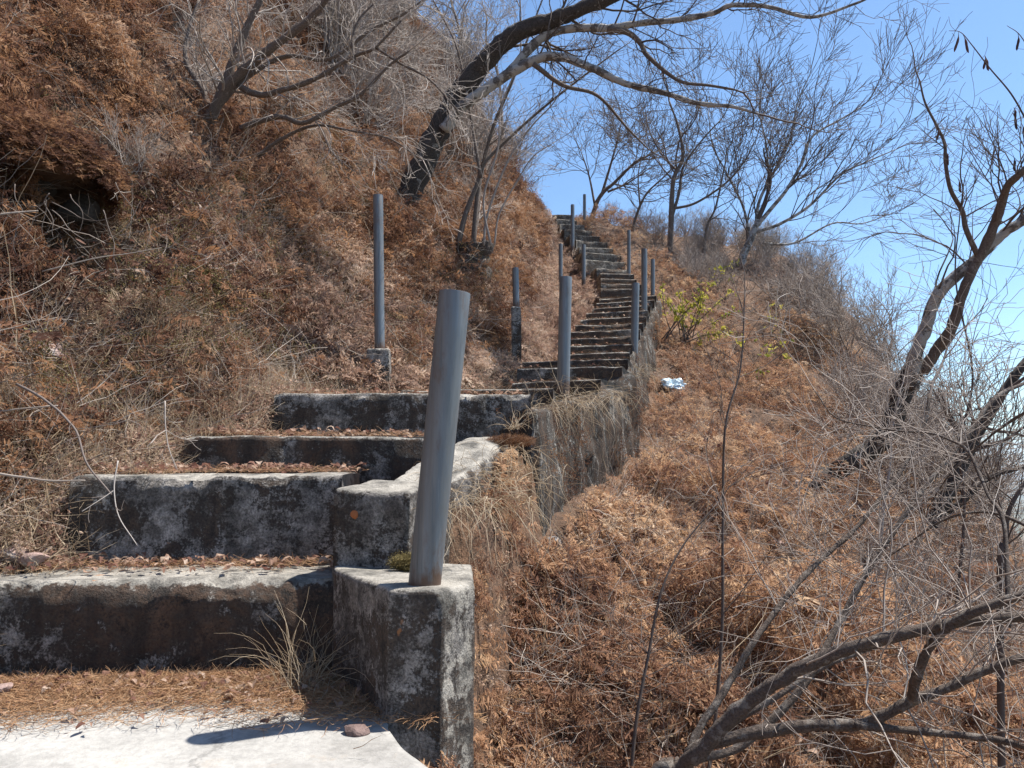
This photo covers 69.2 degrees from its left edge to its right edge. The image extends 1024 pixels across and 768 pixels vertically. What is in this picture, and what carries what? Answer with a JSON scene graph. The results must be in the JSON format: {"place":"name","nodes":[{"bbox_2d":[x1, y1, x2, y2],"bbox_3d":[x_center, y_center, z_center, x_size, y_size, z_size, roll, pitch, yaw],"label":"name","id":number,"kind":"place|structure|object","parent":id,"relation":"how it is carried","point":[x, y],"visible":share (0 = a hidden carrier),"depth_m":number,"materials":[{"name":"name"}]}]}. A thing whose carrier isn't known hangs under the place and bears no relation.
{"place":"outdoors","nodes":[
{"label":"outdoors","id":0,"kind":"place"},
{"bbox_2d":[0,686,427,767],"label":"path","id":1,"kind":"structure","parent":0,"point":[184,744],"depth_m":1.97,"materials":[{"name":"concrete"}]},
{"bbox_2d":[0,661,461,748],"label":"pine needles","id":2,"kind":"object","parent":1,"relation":"on","point":[23,693],"visible":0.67,"depth_m":2.27,"materials":[{"name":"plant"}]},
{"bbox_2d":[207,590,373,699],"bbox_3d":[-0.718,0.882,2.429,0.764,0.416,0.568,-3,-6,23],"label":"grass tuft","id":3,"kind":"object","parent":1,"relation":"on","point":[290,667],"visible":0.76,"depth_m":2.39,"materials":[{"name":"plant"}]},
{"bbox_2d":[344,723,369,736],"bbox_3d":[-0.426,0.954,2.042,0.074,0.033,0.056,0,-6,0],"label":"stone","id":4,"kind":"object","parent":1,"relation":"on","point":[356,730],"visible":0.95,"depth_m":2.03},
{"bbox_2d":[0,0,1023,767],"bbox_3d":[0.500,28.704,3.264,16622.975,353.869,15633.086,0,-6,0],"label":"hillside ground","id":5,"kind":"structure","parent":0,"point":[464,552],"depth_m":5.30,"materials":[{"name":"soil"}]},
{"bbox_2d":[0,175,56,205],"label":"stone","id":6,"kind":"object","parent":5,"relation":"on","point":[52,191],"visible":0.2,"depth_m":4.77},
{"bbox_2d":[18,552,49,566],"bbox_3d":[-1.786,0.654,2.776,0.088,0.054,0.091,0,-6,0],"label":"stone","id":7,"kind":"object","parent":5,"relation":"on","point":[34,557],"visible":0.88,"depth_m":2.75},
{"bbox_2d":[0,138,96,190],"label":"earth ledge","id":8,"kind":"object","parent":5,"relation":"on","point":[50,177],"visible":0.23,"depth_m":4.67,"materials":[{"name":"soil"}]},
{"bbox_2d":[15,383,111,494],"bbox_3d":[-1.747,0.200,2.851,0.597,0.441,0.106,-2,-6,19],"label":"dead stick","id":9,"kind":"object","parent":5,"relation":"on","point":[63,416],"visible":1,"depth_m":2.85,"materials":[{"name":"wood"}]},
{"bbox_2d":[0,96,134,210],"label":"dry fern","id":10,"kind":"object","parent":5,"relation":"on","point":[73,144],"visible":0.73,"depth_m":4.44,"materials":[{"name":"plant"}]},
{"bbox_2d":[13,182,133,276],"bbox_3d":[-2.301,-0.805,3.886,0.630,0.515,0.072,0,-6,0],"label":"dead root","id":11,"kind":"object","parent":5,"relation":"on","point":[44,202],"visible":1,"depth_m":3.89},
{"bbox_2d":[55,194,99,225],"bbox_3d":[-2.889,-1.155,4.950,0.259,0.218,0.337,3,-6,-23],"label":"stone","id":12,"kind":"object","parent":5,"relation":"on","point":[83,200],"visible":0.77,"depth_m":4.84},
{"bbox_2d":[80,104,179,184],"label":"bare bush","id":13,"kind":"object","parent":5,"relation":"on","point":[142,155],"visible":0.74,"depth_m":5.19,"materials":[{"name":"plant"}]},
{"bbox_2d":[160,0,216,50],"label":"bare bush","id":14,"kind":"object","parent":5,"relation":"on","point":[181,18],"visible":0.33,"depth_m":7.65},
{"bbox_2d":[175,34,237,104],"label":"bare bush","id":15,"kind":"object","parent":5,"relation":"on","point":[206,77],"visible":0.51,"depth_m":6.96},
{"bbox_2d":[0,222,489,573],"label":"dry leafy undergrowth","id":16,"kind":"object","parent":5,"relation":"on","point":[18,541],"visible":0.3,"depth_m":3.84,"materials":[{"name":"plant"}]},
{"bbox_2d":[0,18,497,416],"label":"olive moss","id":17,"kind":"object","parent":5,"relation":"on","point":[190,301],"visible":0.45,"depth_m":4.73,"materials":[{"name":"plant"}]},
{"bbox_2d":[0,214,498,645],"bbox_3d":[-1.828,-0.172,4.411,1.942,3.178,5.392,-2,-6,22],"label":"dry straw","id":18,"kind":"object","parent":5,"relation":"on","point":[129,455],"visible":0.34,"depth_m":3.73,"materials":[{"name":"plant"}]},
{"bbox_2d":[0,0,521,370],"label":"leaf litter","id":19,"kind":"object","parent":5,"relation":"on","point":[205,261],"visible":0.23,"depth_m":5.36,"materials":[{"name":"brown plant"}]},
{"bbox_2d":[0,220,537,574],"bbox_3d":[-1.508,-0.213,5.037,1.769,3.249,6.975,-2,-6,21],"label":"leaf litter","id":20,"kind":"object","parent":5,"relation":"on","point":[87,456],"visible":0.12,"depth_m":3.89,"materials":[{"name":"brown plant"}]},
{"bbox_2d":[0,0,551,502],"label":"dry leafy undergrowth","id":21,"kind":"object","parent":5,"relation":"on","point":[344,246],"visible":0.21,"depth_m":5.80,"materials":[{"name":"plant"}]},
{"bbox_2d":[0,0,552,500],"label":"dry fern","id":22,"kind":"object","parent":5,"relation":"on","point":[290,204],"visible":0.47,"depth_m":5.68,"materials":[{"name":"plant"}]},
{"bbox_2d":[265,63,334,124],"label":"bare bush","id":23,"kind":"object","parent":5,"relation":"on","point":[298,102],"visible":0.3,"depth_m":7.84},
{"bbox_2d":[0,215,657,677],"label":"staircase","id":24,"kind":"structure","parent":5,"relation":"on","point":[100,619],"depth_m":2.98,"materials":[{"name":"concrete"}]},
{"bbox_2d":[0,272,652,574],"bbox_3d":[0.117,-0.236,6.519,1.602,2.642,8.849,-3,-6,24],"label":"leaf litter","id":25,"kind":"object","parent":24,"relation":"on","point":[194,465],"visible":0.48,"depth_m":3.24,"materials":[{"name":"brown plant"}]},
{"bbox_2d":[145,0,524,239],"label":"bare tree","id":26,"kind":"object","parent":5,"relation":"on","point":[231,81],"visible":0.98,"depth_m":6.39,"materials":[{"name":"brown plant"}]},
{"bbox_2d":[286,0,388,59],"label":"bare bush","id":27,"kind":"object","parent":5,"relation":"on","point":[330,14],"visible":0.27,"depth_m":11.04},
{"bbox_2d":[300,0,423,78],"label":"bare bush","id":28,"kind":"object","parent":5,"relation":"on","point":[330,38],"visible":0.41,"depth_m":10.87,"materials":[{"name":"plant"}]},
{"bbox_2d":[295,0,438,84],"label":"bare bush","id":29,"kind":"object","parent":5,"relation":"on","point":[382,12],"visible":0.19,"depth_m":11.38,"materials":[{"name":"plant"}]},
{"bbox_2d":[144,139,599,392],"bbox_3d":[0.029,-3.204,12.755,3.276,8.284,15.515,-1,-6,7],"label":"dry fern","id":30,"kind":"object","parent":5,"relation":"on","point":[335,310],"visible":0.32,"depth_m":5.90,"materials":[{"name":"plant"}]},
{"bbox_2d":[309,3,443,131],"bbox_3d":[-1.815,-4.268,10.167,1.818,1.771,1.764,15,13,27],"label":"bare bush","id":31,"kind":"object","parent":5,"relation":"on","point":[369,75],"visible":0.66,"depth_m":10.21,"materials":[{"name":"plant"}]},
{"bbox_2d":[366,194,391,393],"bbox_3d":[-0.936,-0.524,5.279,0.176,1.692,0.176,0,-6,0],"label":"handrail post","id":32,"kind":"object","parent":5,"relation":"on","point":[384,357],"visible":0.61,"depth_m":5.26,"materials":[{"name":"metal"}]},
{"bbox_2d":[332,41,463,133],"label":"bare bush","id":33,"kind":"object","parent":5,"relation":"on","point":[386,91],"visible":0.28,"depth_m":10.82,"materials":[{"name":"plant"}]},
{"bbox_2d":[372,0,446,56],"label":"bare bush","id":34,"kind":"object","parent":5,"relation":"on","point":[416,28],"visible":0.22,"depth_m":14.21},
{"bbox_2d":[381,12,440,97],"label":"bare bush","id":35,"kind":"object","parent":5,"relation":"on","point":[412,53],"visible":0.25,"depth_m":13.17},
{"bbox_2d":[396,30,478,125],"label":"bare bush","id":36,"kind":"object","parent":5,"relation":"on","point":[445,74],"visible":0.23,"depth_m":13.59,"materials":[{"name":"plant"}]},
{"bbox_2d":[416,0,488,55],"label":"slope tree","id":37,"kind":"object","parent":5,"relation":"on","point":[443,4],"visible":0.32,"depth_m":17.88,"materials":[{"name":"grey plant"}]},
{"bbox_2d":[414,83,496,179],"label":"bare bush","id":38,"kind":"object","parent":5,"relation":"on","point":[469,146],"visible":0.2,"depth_m":12.76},
{"bbox_2d":[419,5,502,84],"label":"bare bush","id":39,"kind":"object","parent":5,"relation":"on","point":[476,46],"visible":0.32,"depth_m":16.75,"materials":[{"name":"plant"}]},
{"bbox_2d":[423,0,501,80],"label":"bare bush","id":40,"kind":"object","parent":5,"relation":"on","point":[470,14],"visible":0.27,"depth_m":16.78,"materials":[{"name":"plant"}]},
{"bbox_2d":[422,70,531,173],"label":"bare bush","id":41,"kind":"object","parent":5,"relation":"on","point":[477,120],"visible":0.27,"depth_m":13.28,"materials":[{"name":"plant"}]},
{"bbox_2d":[425,0,536,136],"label":"slope tree","id":42,"kind":"object","parent":5,"relation":"on","point":[491,18],"visible":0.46,"depth_m":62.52,"materials":[{"name":"brown plant"}]},
{"bbox_2d":[447,126,514,199],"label":"bare bush","id":43,"kind":"object","parent":5,"relation":"on","point":[487,166],"visible":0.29,"depth_m":12.85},
{"bbox_2d":[446,162,518,239],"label":"bare bush","id":44,"kind":"object","parent":5,"relation":"on","point":[465,183],"visible":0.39,"depth_m":10.85,"materials":[{"name":"plant"}]},
{"bbox_2d":[452,57,521,144],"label":"bare bush","id":45,"kind":"object","parent":5,"relation":"on","point":[486,106],"visible":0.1,"depth_m":14.19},
{"bbox_2d":[331,300,662,767],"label":"retaining wall","id":46,"kind":"structure","parent":5,"relation":"on","point":[410,649],"depth_m":2.47,"materials":[{"name":"concrete"}]},
{"bbox_2d":[385,549,411,571],"bbox_3d":[-0.374,0.624,2.588,0.138,0.095,0.107,0,-6,0],"label":"moss cushion","id":47,"kind":"object","parent":46,"relation":"on","point":[401,562],"visible":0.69,"depth_m":2.57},
{"bbox_2d":[408,289,469,585],"bbox_3d":[-0.228,0.227,2.280,0.200,1.038,0.099,-1,-6,13],"label":"handrail post","id":48,"kind":"object","parent":46,"relation":"on","point":[433,496],"visible":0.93,"depth_m":2.25,"materials":[{"name":"metal"}]},
{"bbox_2d":[410,461,575,588],"bbox_3d":[-0.111,0.517,2.846,0.720,0.503,0.856,0,-6,0],"label":"grass tuft","id":49,"kind":"object","parent":46,"relation":"on","point":[484,502],"visible":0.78,"depth_m":2.86,"materials":[{"name":"plant"}]},
{"bbox_2d":[412,434,584,559],"bbox_3d":[-0.126,0.505,3.360,0.924,0.540,0.753,0,-6,0],"label":"grass tuft","id":50,"kind":"object","parent":46,"relation":"on","point":[508,468],"visible":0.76,"depth_m":3.30,"materials":[{"name":"plant"}]},
{"bbox_2d":[486,431,537,449],"bbox_3d":[-0.014,0.305,3.941,0.314,0.109,0.158,0,-6,0],"label":"moss cushion","id":51,"kind":"object","parent":46,"relation":"on","point":[514,440],"visible":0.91,"depth_m":3.92,"materials":[{"name":"plant"}]},
{"bbox_2d":[455,434,573,513],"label":"grass tuft","id":52,"kind":"object","parent":46,"relation":"on","point":[524,453],"visible":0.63,"depth_m":3.71,"materials":[{"name":"plant"}]},
{"bbox_2d":[486,370,610,452],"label":"grass tuft","id":53,"kind":"object","parent":46,"relation":"on","point":[558,412],"visible":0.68,"depth_m":4.50,"materials":[{"name":"plant"}]},
{"bbox_2d":[557,276,571,400],"bbox_3d":[0.367,-0.297,5.208,0.115,0.924,0.088,0,-6,0],"label":"handrail post","id":54,"kind":"object","parent":46,"relation":"on","point":[564,322],"visible":0.94,"depth_m":5.18,"materials":[{"name":"metal"}]},
{"bbox_2d":[492,310,664,536],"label":"dry grass","id":55,"kind":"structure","parent":46,"relation":"attached to","point":[620,448],"depth_m":4.92,"materials":[{"name":"plant"}]},
{"bbox_2d":[538,350,653,441],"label":"grass tuft","id":56,"kind":"object","parent":46,"relation":"on","point":[577,400],"visible":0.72,"depth_m":4.88,"materials":[{"name":"plant"}]},
{"bbox_2d":[569,373,654,426],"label":"grass tuft","id":57,"kind":"object","parent":46,"relation":"attached to","point":[629,398],"visible":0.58,"depth_m":5.43,"materials":[{"name":"plant"}]},
{"bbox_2d":[631,282,638,364],"bbox_3d":[1.341,-0.628,8.108,0.119,0.965,0.082,0,-6,0],"label":"handrail post","id":58,"kind":"object","parent":46,"relation":"on","point":[635,314],"visible":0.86,"depth_m":8.09,"materials":[{"name":"metal"}]},
{"bbox_2d":[641,248,646,310],"bbox_3d":[1.833,-1.304,10.289,0.103,1.159,0.082,0,-6,0],"label":"handrail post","id":59,"kind":"object","parent":46,"relation":"on","point":[644,278],"visible":0.84,"depth_m":10.27,"materials":[{"name":"metal"}]},
{"bbox_2d":[423,72,573,188],"bbox_3d":[-0.612,-4.412,12.766,2.059,2.259,3.177,4,-7,-34],"label":"bare bush","id":60,"kind":"object","parent":5,"relation":"on","point":[482,143],"visible":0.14,"depth_m":12.67,"materials":[{"name":"plant"}]},
{"bbox_2d":[0,0,1023,767],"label":"dead leaves","id":61,"kind":"object","parent":5,"relation":"on","point":[619,634],"depth_m":3.78,"materials":[{"name":"plant"}]},
{"bbox_2d":[0,0,1023,767],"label":"dead leaves","id":62,"kind":"object","parent":5,"relation":"on","point":[220,164],"depth_m":4.55,"materials":[{"name":"plant"}]},
{"bbox_2d":[511,267,521,366],"bbox_3d":[0.044,-0.603,7.502,0.110,1.166,0.112,0,-6,0],"label":"handrail post","id":63,"kind":"object","parent":5,"relation":"on","point":[516,333],"visible":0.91,"depth_m":7.46,"materials":[{"name":"metal"}]},
{"bbox_2d":[481,93,554,164],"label":"bare bush","id":64,"kind":"object","parent":5,"relation":"on","point":[523,116],"visible":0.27,"depth_m":19.07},
{"bbox_2d":[433,0,662,293],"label":"coppiced stump","id":65,"kind":"object","parent":5,"relation":"on","point":[475,193],"visible":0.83,"depth_m":8.87,"materials":[{"name":"brown plant"}]},
{"bbox_2d":[518,59,710,221],"bbox_3d":[2.362,-5.807,18.109,4.597,3.918,3.084,-3,-7,27],"label":"ridge tree","id":66,"kind":"object","parent":5,"relation":"on","point":[604,190],"visible":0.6,"depth_m":17.93,"materials":[{"name":"brown plant"}]},
{"bbox_2d":[369,0,947,207],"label":"leaning tree","id":67,"kind":"object","parent":5,"relation":"on","point":[551,23],"visible":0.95,"depth_m":8.51,"materials":[{"name":"brown plant"}]},
{"bbox_2d":[596,99,720,231],"bbox_3d":[3.396,-4.821,16.818,2.439,3.274,2.652,-4,-7,32],"label":"ridge tree","id":68,"kind":"object","parent":5,"relation":"on","point":[642,200],"visible":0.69,"depth_m":16.49,"materials":[{"name":"brown plant"}]},
{"bbox_2d":[651,211,707,246],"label":"bare bush","id":69,"kind":"object","parent":5,"relation":"on","point":[675,217],"visible":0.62,"depth_m":16.15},
{"bbox_2d":[654,215,722,257],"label":"bare bush","id":70,"kind":"object","parent":5,"relation":"on","point":[693,233],"visible":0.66,"depth_m":14.95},
{"bbox_2d":[659,234,730,293],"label":"bare bush","id":71,"kind":"object","parent":5,"relation":"on","point":[698,266],"visible":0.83,"depth_m":13.01,"materials":[{"name":"plant"}]},
{"bbox_2d":[657,280,740,351],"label":"leafy shrub","id":72,"kind":"object","parent":5,"relation":"on","point":[681,309],"visible":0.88,"depth_m":10.22,"materials":[{"name":"yellow plant"}]},
{"bbox_2d":[607,457,798,767],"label":"sapling","id":73,"kind":"object","parent":5,"relation":"on","point":[655,615],"visible":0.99,"depth_m":2.94,"materials":[{"name":"plant"}]},
{"bbox_2d":[679,208,738,259],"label":"bare bush","id":74,"kind":"object","parent":5,"relation":"on","point":[711,240],"visible":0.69,"depth_m":15.00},
{"bbox_2d":[679,205,741,243],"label":"bare bush","id":75,"kind":"object","parent":5,"relation":"on","point":[710,228],"visible":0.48,"depth_m":16.50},
{"bbox_2d":[580,28,849,253],"bbox_3d":[4.075,-5.294,15.638,5.394,5.425,3.360,-2,-6,18],"label":"ridge tree","id":76,"kind":"object","parent":5,"relation":"on","point":[673,206],"visible":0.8,"depth_m":15.45,"materials":[{"name":"brown plant"}]},
{"bbox_2d":[695,243,742,286],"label":"bare bush","id":77,"kind":"object","parent":5,"relation":"on","point":[716,263],"visible":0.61,"depth_m":13.31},
{"bbox_2d":[419,203,1023,767],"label":"hillside","id":78,"kind":"structure","parent":5,"relation":"on","point":[579,713],"depth_m":3.57,"materials":[{"name":"plant"}]},
{"bbox_2d":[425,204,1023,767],"bbox_3d":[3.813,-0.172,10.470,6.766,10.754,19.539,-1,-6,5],"label":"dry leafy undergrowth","id":79,"kind":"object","parent":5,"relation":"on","point":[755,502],"visible":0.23,"depth_m":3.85,"materials":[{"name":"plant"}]},
{"bbox_2d":[674,109,777,264],"bbox_3d":[4.249,-3.965,14.924,2.184,3.354,1.526,-4,-7,34],"label":"ridge tree","id":80,"kind":"object","parent":5,"relation":"on","point":[721,193],"visible":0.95,"depth_m":14.89,"materials":[{"name":"brown plant"}]},
{"bbox_2d":[688,210,829,767],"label":"sapling","id":81,"kind":"object","parent":5,"relation":"on","point":[722,565],"visible":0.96,"depth_m":3.12,"materials":[{"name":"plant"}]},
{"bbox_2d":[735,216,791,263],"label":"bare bush","id":82,"kind":"object","parent":5,"relation":"on","point":[763,247],"visible":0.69,"depth_m":15.36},
{"bbox_2d":[743,242,783,278],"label":"bare bush","id":83,"kind":"object","parent":5,"relation":"on","point":[759,260],"visible":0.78,"depth_m":14.29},
{"bbox_2d":[719,227,862,328],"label":"bare bush","id":84,"kind":"object","parent":5,"relation":"on","point":[778,279],"visible":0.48,"depth_m":12.28,"materials":[{"name":"plant"}]},
{"bbox_2d":[762,246,861,305],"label":"bare bush","id":85,"kind":"object","parent":5,"relation":"on","point":[800,265],"visible":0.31,"depth_m":12.75,"materials":[{"name":"plant"}]},
{"bbox_2d":[774,244,854,321],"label":"bare bush","id":86,"kind":"object","parent":5,"relation":"on","point":[787,287],"visible":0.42,"depth_m":12.41,"materials":[{"name":"plant"}]},
{"bbox_2d":[786,237,842,286],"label":"bare bush","id":87,"kind":"object","parent":5,"relation":"on","point":[816,254],"visible":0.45,"depth_m":14.36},
{"bbox_2d":[763,243,881,349],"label":"bare bush","id":88,"kind":"object","parent":5,"relation":"on","point":[809,307],"visible":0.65,"depth_m":11.63,"materials":[{"name":"plant"}]},
{"bbox_2d":[662,0,989,263],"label":"spreading tree","id":89,"kind":"object","parent":5,"relation":"on","point":[759,219],"visible":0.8,"depth_m":15.37,"materials":[{"name":"brown plant"}]},
{"bbox_2d":[652,250,1023,767],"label":"foreground shrub","id":90,"kind":"object","parent":5,"relation":"on","point":[718,735],"visible":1,"depth_m":2.28,"materials":[{"name":"brown plant"}]},
{"bbox_2d":[755,270,925,370],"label":"bare bush","id":91,"kind":"object","parent":5,"relation":"on","point":[839,312],"visible":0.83,"depth_m":11.15,"materials":[{"name":"plant"}]},
{"bbox_2d":[781,349,918,424],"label":"bare bush","id":92,"kind":"object","parent":5,"relation":"on","point":[844,384],"visible":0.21,"depth_m":9.45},
{"bbox_2d":[815,375,945,489],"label":"bare bush","id":93,"kind":"object","parent":5,"relation":"on","point":[877,409],"visible":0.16,"depth_m":7.71,"materials":[{"name":"plant"}]},
{"bbox_2d":[804,320,965,437],"bbox_3d":[4.376,0.029,8.883,2.550,1.811,1.412,19,-8,-24],"label":"bare bush","id":94,"kind":"object","parent":5,"relation":"on","point":[857,372],"visible":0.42,"depth_m":8.84,"materials":[{"name":"plant"}]},
{"bbox_2d":[858,326,944,375],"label":"bare bush","id":95,"kind":"object","parent":5,"relation":"on","point":[896,352],"visible":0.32,"depth_m":12.31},
{"bbox_2d":[783,358,1023,532],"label":"bare bush","id":96,"kind":"object","parent":5,"relation":"on","point":[839,415],"visible":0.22,"depth_m":7.60,"materials":[{"name":"plant"}]},
{"bbox_2d":[822,281,985,577],"bbox_3d":[2.508,0.331,4.632,0.812,1.902,0.775,5,-8,-38],"label":"sapling","id":97,"kind":"object","parent":5,"relation":"on","point":[890,443],"visible":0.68,"depth_m":4.67,"materials":[{"name":"plant"}]},
{"bbox_2d":[831,249,978,364],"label":"bare bush","id":98,"kind":"object","parent":5,"relation":"on","point":[882,303],"visible":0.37,"depth_m":13.11,"materials":[{"name":"plant"}]},
{"bbox_2d":[816,404,995,497],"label":"bare bush","id":99,"kind":"object","parent":5,"relation":"on","point":[895,463],"visible":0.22,"depth_m":7.05,"materials":[{"name":"plant"}]},
{"bbox_2d":[796,0,1023,542],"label":"forked tree","id":100,"kind":"object","parent":5,"relation":"on","point":[992,239],"visible":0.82,"depth_m":5.78,"materials":[{"name":"brown plant"}]},
{"bbox_2d":[833,363,1023,543],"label":"bare bush","id":101,"kind":"object","parent":5,"relation":"on","point":[934,458],"visible":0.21,"depth_m":6.58,"materials":[{"name":"plant"}]},
{"bbox_2d":[845,364,1023,554],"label":"bare bush","id":102,"kind":"object","parent":5,"relation":"on","point":[999,477],"visible":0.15,"depth_m":7.60,"materials":[{"name":"plant"}]},
{"bbox_2d":[853,340,1020,442],"bbox_3d":[4.955,0.428,9.166,1.936,1.691,2.241,-2,-6,19],"label":"bare bush","id":103,"kind":"object","parent":5,"relation":"on","point":[936,384],"visible":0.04,"depth_m":8.74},
{"bbox_2d":[874,490,1023,611],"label":"bare bush","id":104,"kind":"object","parent":5,"relation":"on","point":[995,549],"visible":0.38,"depth_m":5.18,"materials":[{"name":"plant"}]},
{"bbox_2d":[882,124,1023,610],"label":"sapling","id":105,"kind":"object","parent":5,"relation":"on","point":[961,472],"visible":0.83,"depth_m":4.50,"materials":[{"name":"plant"}]},
{"bbox_2d":[911,315,1023,534],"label":"edge tree","id":106,"kind":"object","parent":5,"relation":"on","point":[1015,381],"visible":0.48,"depth_m":6.24,"materials":[{"name":"brown plant"}]},
{"bbox_2d":[935,402,1023,767],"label":"sapling","id":107,"kind":"object","parent":5,"relation":"on","point":[1001,760],"visible":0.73,"depth_m":2.54,"materials":[{"name":"plant"}]},
{"bbox_2d":[412,0,1023,471],"label":"sky","id":108,"kind":"structure","parent":0,"point":[990,19],"materials":[{"name":"blue"}]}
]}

